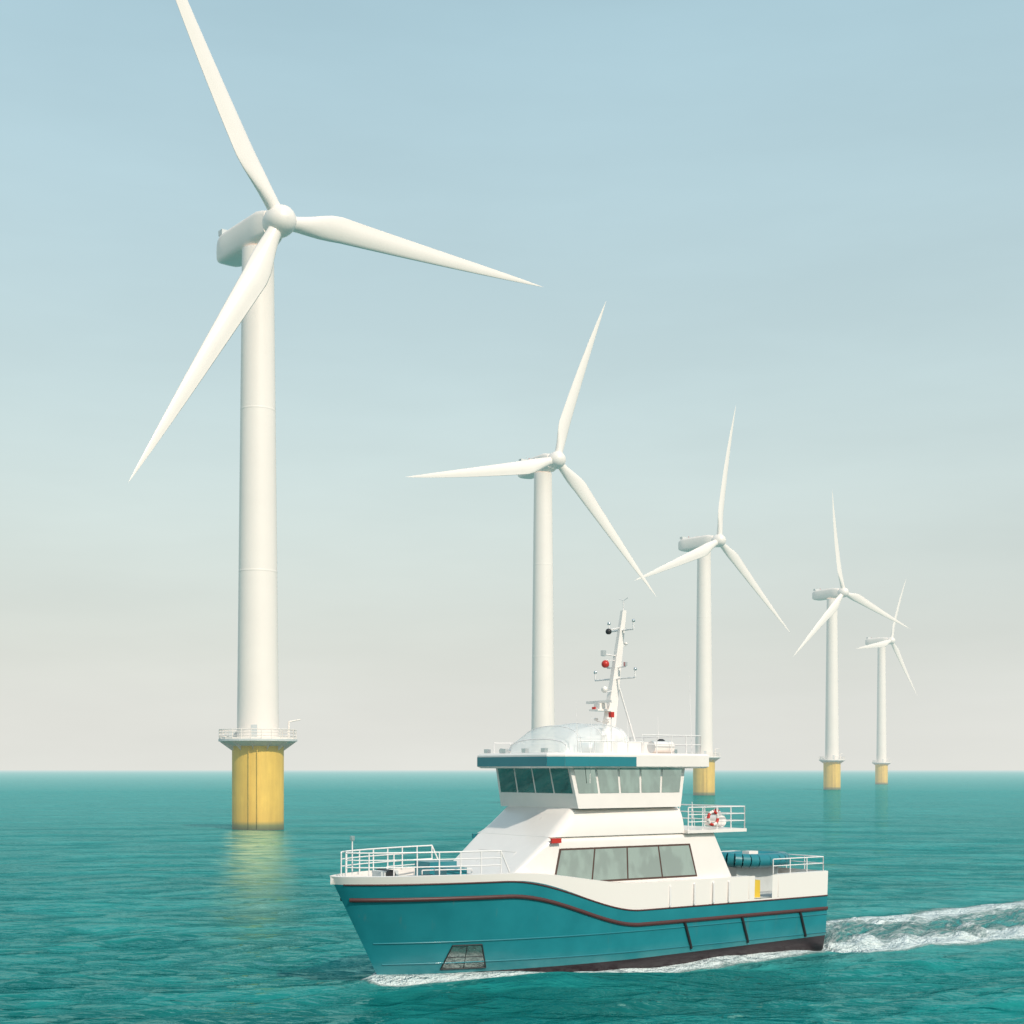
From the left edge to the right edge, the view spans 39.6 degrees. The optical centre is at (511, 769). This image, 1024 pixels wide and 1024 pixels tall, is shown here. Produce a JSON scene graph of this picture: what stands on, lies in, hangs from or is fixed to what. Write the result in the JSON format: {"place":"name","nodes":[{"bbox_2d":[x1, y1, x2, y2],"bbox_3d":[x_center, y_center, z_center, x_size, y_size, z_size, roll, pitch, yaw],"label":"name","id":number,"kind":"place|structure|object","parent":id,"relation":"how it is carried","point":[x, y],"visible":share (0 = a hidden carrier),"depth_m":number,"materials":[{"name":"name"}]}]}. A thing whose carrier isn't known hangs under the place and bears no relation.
{"place":"outdoors","nodes":[
{"label":"outdoors","id":0,"kind":"place"},
{"bbox_2d":[0,770,1023,1023],"bbox_3d":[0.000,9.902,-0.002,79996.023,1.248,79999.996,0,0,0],"label":"sea","id":1,"kind":"structure","parent":0,"point":[148,896],"depth_m":103.84,"materials":[{"name":"liquid"}]},
{"bbox_2d":[129,0,541,829],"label":"turbine","id":2,"kind":"object","parent":1,"relation":"in","point":[253,740],"visible":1,"depth_m":236.27,"materials":[{"name":"white metal"}]},
{"bbox_2d":[408,302,655,752],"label":"turbine","id":3,"kind":"object","parent":1,"relation":"in","point":[539,469],"visible":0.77,"depth_m":416.79,"materials":[{"name":"white metal"}]},
{"bbox_2d":[330,598,827,974],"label":"boat","id":4,"kind":"object","parent":1,"relation":"on","point":[597,856],"visible":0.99,"depth_m":70.44,"materials":[{"name":"paint"}]},
{"bbox_2d":[634,407,789,794],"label":"turbine","id":5,"kind":"object","parent":1,"relation":"in","point":[699,548],"visible":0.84,"depth_m":561.01,"materials":[{"name":"white metal"}]},
{"bbox_2d":[794,491,909,789],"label":"turbine","id":6,"kind":"object","parent":1,"relation":"in","point":[832,761],"visible":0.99,"depth_m":724.31,"materials":[{"name":"white metal"}]},
{"bbox_2d":[856,580,915,783],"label":"turbine","id":7,"kind":"object","parent":1,"relation":"in","point":[881,763],"visible":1,"depth_m":993.29,"materials":[{"name":"white metal"}]},
{"bbox_2d":[0,0,1023,769],"label":"sky","id":8,"kind":"structure","parent":0,"point":[805,218],"materials":[{"name":"blue"}]}
]}

